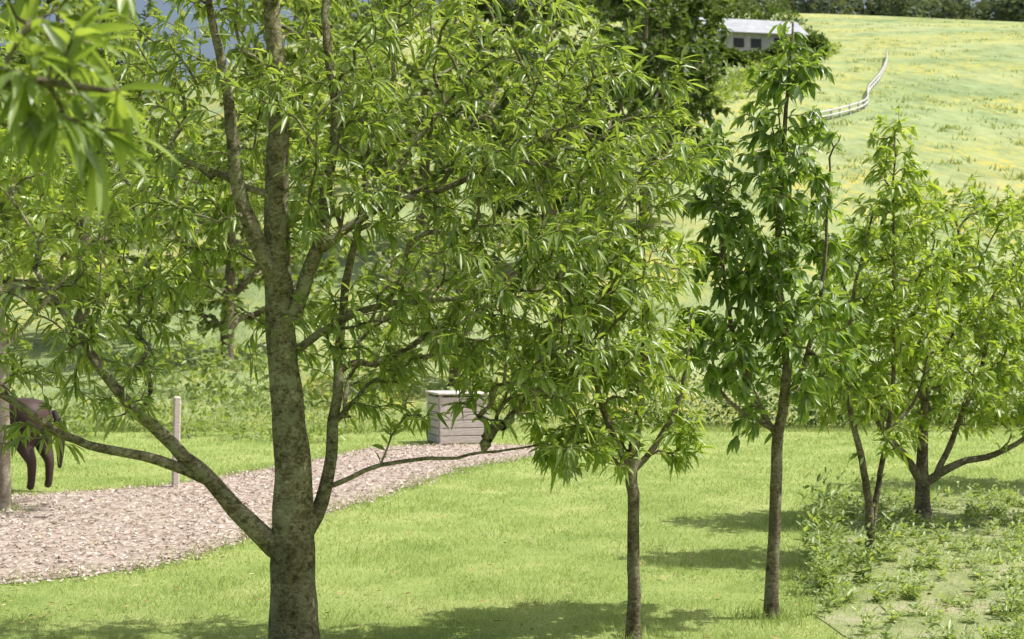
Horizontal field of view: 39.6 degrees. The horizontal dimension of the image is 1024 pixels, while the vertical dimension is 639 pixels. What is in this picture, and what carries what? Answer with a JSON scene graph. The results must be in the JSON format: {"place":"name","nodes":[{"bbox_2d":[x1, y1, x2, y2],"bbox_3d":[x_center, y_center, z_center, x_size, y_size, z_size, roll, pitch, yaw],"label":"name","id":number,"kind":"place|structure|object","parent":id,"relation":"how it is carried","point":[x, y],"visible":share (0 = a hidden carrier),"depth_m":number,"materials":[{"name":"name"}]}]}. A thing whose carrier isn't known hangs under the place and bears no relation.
{"place":"outdoors","nodes":[
{"label":"outdoors","id":0,"kind":"place"},
{"bbox_2d":[0,442,585,583],"bbox_3d":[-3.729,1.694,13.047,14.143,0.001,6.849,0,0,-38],"label":"woodchip path","id":1,"kind":"structure","parent":0,"point":[161,521],"depth_m":12.29,"materials":[{"name":"beige wood"}]},
{"bbox_2d":[0,0,1009,112],"label":"sky","id":2,"kind":"structure","parent":0,"point":[207,49],"materials":[{"name":"blue"}]},
{"bbox_2d":[0,13,1023,638],"bbox_3d":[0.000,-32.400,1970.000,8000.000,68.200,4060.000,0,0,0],"label":"ground","id":3,"kind":"structure","parent":0,"point":[986,73],"depth_m":18.04,"materials":[{"name":"green plant"}]},
{"bbox_2d":[9,398,64,489],"bbox_3d":[-5.057,1.192,14.193,1.613,0.942,0.506,0,0,30],"label":"brown pony","id":4,"kind":"object","parent":3,"relation":"on","point":[28,455],"visible":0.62,"depth_m":13.85},
{"bbox_2d":[0,0,184,228],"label":"almond tree","id":5,"kind":"object","parent":3,"relation":"on","point":[77,61],"visible":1,"depth_m":2.48,"materials":[{"name":"green plant"}]},
{"bbox_2d":[0,0,189,225],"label":"ash tree","id":6,"kind":"object","parent":3,"relation":"on","point":[23,60],"visible":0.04,"depth_m":71.61,"materials":[{"name":"green plant"}]},
{"bbox_2d":[0,0,200,249],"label":"ash tree","id":7,"kind":"object","parent":3,"relation":"on","point":[47,8],"visible":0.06,"depth_m":51.84,"materials":[{"name":"green plant"}]},
{"bbox_2d":[0,53,207,335],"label":"ash tree","id":8,"kind":"object","parent":3,"relation":"on","point":[113,243],"visible":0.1,"depth_m":37.77,"materials":[{"name":"green plant"}]},
{"bbox_2d":[0,16,215,510],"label":"birch tree","id":9,"kind":"object","parent":3,"relation":"on","point":[25,199],"visible":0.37,"depth_m":12.54,"materials":[{"name":"green plant"}]},
{"bbox_2d":[172,396,180,486],"bbox_3d":[-3.400,1.280,14.400,0.070,1.000,0.070,1,1,-23],"label":"wooden post","id":10,"kind":"object","parent":3,"relation":"on","point":[176,423],"visible":0.42,"depth_m":14.37,"materials":[{"name":"grey wood"}]},
{"bbox_2d":[13,382,407,442],"bbox_3d":[-5.573,1.378,21.130,7.988,0.959,2.947,0,0,7],"label":"shrub border","id":11,"kind":"object","parent":3,"relation":"on","point":[84,429],"visible":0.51,"depth_m":20.71,"materials":[{"name":"green plant"}]},
{"bbox_2d":[106,96,349,360],"bbox_3d":[-6.759,-2.137,33.965,5.998,6.609,6.496,0,0,0],"label":"ash tree","id":12,"kind":"object","parent":3,"relation":"on","point":[226,285],"visible":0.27,"depth_m":33.84,"materials":[{"name":"green plant"}]},
{"bbox_2d":[185,0,414,198],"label":"ash tree","id":13,"kind":"object","parent":3,"relation":"on","point":[291,58],"visible":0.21,"depth_m":61.45,"materials":[{"name":"green plant"}]},
{"bbox_2d":[0,0,731,638],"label":"almond tree","id":14,"kind":"object","parent":3,"relation":"on","point":[286,542],"visible":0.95,"depth_m":6.96,"materials":[{"name":"green plant"}]},
{"bbox_2d":[83,295,687,412],"bbox_3d":[-6.089,0.635,28.464,20.433,2.500,6.746,0,0,0],"label":"bramble thicket","id":15,"kind":"object","parent":3,"relation":"on","point":[198,366],"visible":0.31,"depth_m":28.37,"materials":[{"name":"green plant"}]},
{"bbox_2d":[289,0,547,247],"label":"oak tree","id":16,"kind":"object","parent":3,"relation":"on","point":[411,73],"visible":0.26,"depth_m":47.58,"materials":[{"name":"green plant"}]},
{"bbox_2d":[425,391,488,444],"bbox_3d":[-0.750,1.345,19.600,0.755,0.710,0.725,0,0,-18],"label":"wooden compost bin","id":17,"kind":"object","parent":3,"relation":"on","point":[466,429],"visible":0.62,"depth_m":19.29,"materials":[{"name":"grey wood"}]},
{"bbox_2d":[340,194,588,386],"bbox_3d":[-1.031,-0.515,29.901,5.283,4.322,4.169,0,0,0],"label":"hazel tree","id":18,"kind":"object","parent":3,"relation":"on","point":[391,267],"visible":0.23,"depth_m":29.83,"materials":[{"name":"green plant"}]},
{"bbox_2d":[2,451,1019,638],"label":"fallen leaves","id":19,"kind":"object","parent":3,"relation":"on","point":[774,637],"visible":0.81,"depth_m":9.03,"materials":[{"name":"green plant"}]},
{"bbox_2d":[0,437,1023,638],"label":"lawn edge grass","id":20,"kind":"structure","parent":3,"relation":"on","point":[781,609],"depth_m":10.07,"materials":[{"name":"green plant"}]},
{"bbox_2d":[426,0,609,99],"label":"oak tree","id":21,"kind":"object","parent":3,"relation":"on","point":[523,17],"visible":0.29,"depth_m":94.39,"materials":[{"name":"green plant"}]},
{"bbox_2d":[426,18,667,273],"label":"oak tree","id":22,"kind":"object","parent":3,"relation":"on","point":[635,105],"visible":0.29,"depth_m":43.45,"materials":[{"name":"green plant"}]},
{"bbox_2d":[516,151,716,638],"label":"peach tree","id":23,"kind":"object","parent":3,"relation":"on","point":[629,465],"visible":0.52,"depth_m":7.45,"materials":[{"name":"green plant"}]},
{"bbox_2d":[563,0,734,226],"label":"oak tree","id":24,"kind":"object","parent":3,"relation":"on","point":[657,47],"visible":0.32,"depth_m":51.45,"materials":[{"name":"green plant"}]},
{"bbox_2d":[588,0,732,126],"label":"oak tree","id":25,"kind":"object","parent":3,"relation":"on","point":[713,18],"visible":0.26,"depth_m":79.10,"materials":[{"name":"green plant"}]},
{"bbox_2d":[298,0,1023,41],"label":"distant woodland","id":26,"kind":"object","parent":3,"relation":"on","point":[1004,10],"visible":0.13,"depth_m":302.32,"materials":[{"name":"green plant"}]},
{"bbox_2d":[377,13,1023,255],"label":"pasture tussocks","id":27,"kind":"object","parent":3,"relation":"on","point":[1018,176],"visible":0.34,"depth_m":81.08,"materials":[{"name":"green plant"}]},
{"bbox_2d":[627,0,831,77],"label":"trees around barn","id":28,"kind":"object","parent":3,"relation":"on","point":[744,58],"visible":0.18,"depth_m":146.96,"materials":[{"name":"green plant"}]},
{"bbox_2d":[692,17,808,51],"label":"grey roofed barn","id":29,"kind":"structure","parent":3,"relation":"on","point":[747,34],"depth_m":140.35,"materials":[{"name":"grey"}]},
{"bbox_2d":[733,38,743,47],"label":"window","id":30,"kind":"structure","parent":29,"relation":"in","point":[737,42],"depth_m":139.65,"materials":[{"name":"grey glass"}]},
{"bbox_2d":[751,39,760,47],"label":"window","id":31,"kind":"structure","parent":29,"relation":"in","point":[755,43],"depth_m":140.03,"materials":[{"name":"grey glass"}]},
{"bbox_2d":[774,38,790,43],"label":"door","id":32,"kind":"structure","parent":29,"relation":"in","point":[775,39],"depth_m":140.54,"materials":[{"name":"grey"}]},
{"bbox_2d":[665,40,843,105],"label":"field hedge","id":33,"kind":"object","parent":3,"relation":"on","point":[738,81],"visible":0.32,"depth_m":104.78,"materials":[{"name":"green plant"}]},
{"bbox_2d":[657,19,870,619],"bbox_3d":[1.443,0.050,8.069,1.242,3.540,1.152,0,0,0],"label":"pear tree","id":34,"kind":"object","parent":3,"relation":"on","point":[778,263],"visible":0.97,"depth_m":8.00,"materials":[{"name":"green plant"}]},
{"bbox_2d":[577,365,1023,428],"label":"hedge","id":35,"kind":"object","parent":3,"relation":"on","point":[815,414],"visible":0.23,"depth_m":22.55,"materials":[{"name":"green plant"}]},
{"bbox_2d":[803,50,886,120],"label":"white rail fence","id":36,"kind":"object","parent":3,"relation":"on","point":[873,83],"visible":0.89,"depth_m":97.31,"materials":[{"name":"white wood"}]},
{"bbox_2d":[804,489,1023,638],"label":"planting bed","id":37,"kind":"object","parent":3,"relation":"on","point":[849,616],"visible":0.41,"depth_m":9.06,"materials":[{"name":"green plant"}]},
{"bbox_2d":[792,457,904,590],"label":"tall weeds","id":38,"kind":"object","parent":37,"relation":"on","point":[814,544],"visible":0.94,"depth_m":9.56,"materials":[{"name":"green plant"}]},
{"bbox_2d":[771,105,981,558],"bbox_3d":[2.606,0.133,10.167,1.485,3.373,1.099,0,0,0],"label":"plum tree","id":39,"kind":"object","parent":37,"relation":"on","point":[890,312],"visible":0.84,"depth_m":10.05,"materials":[{"name":"green plant"}]},
{"bbox_2d":[788,174,1023,521],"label":"apple tree","id":40,"kind":"object","parent":37,"relation":"on","point":[1005,335],"visible":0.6,"depth_m":11.86,"materials":[{"name":"green plant"}]},
{"bbox_2d":[790,480,1023,638],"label":"weeds","id":41,"kind":"object","parent":37,"relation":"on","point":[909,588],"visible":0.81,"depth_m":9.67,"materials":[{"name":"green plant"}]},
{"bbox_2d":[933,196,1023,402],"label":"apple tree","id":42,"kind":"object","parent":3,"relation":"on","point":[997,271],"visible":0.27,"depth_m":14.50,"materials":[{"name":"green plant"}]},
{"bbox_2d":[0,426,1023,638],"bbox_3d":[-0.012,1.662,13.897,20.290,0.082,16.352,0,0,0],"label":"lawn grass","id":43,"kind":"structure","parent":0,"point":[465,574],"depth_m":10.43,"materials":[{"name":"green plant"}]},
{"bbox_2d":[9,248,1023,431],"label":"meadow grass","id":44,"kind":"structure","parent":0,"point":[711,428],"depth_m":25.36,"materials":[{"name":"green plant"}]}
]}

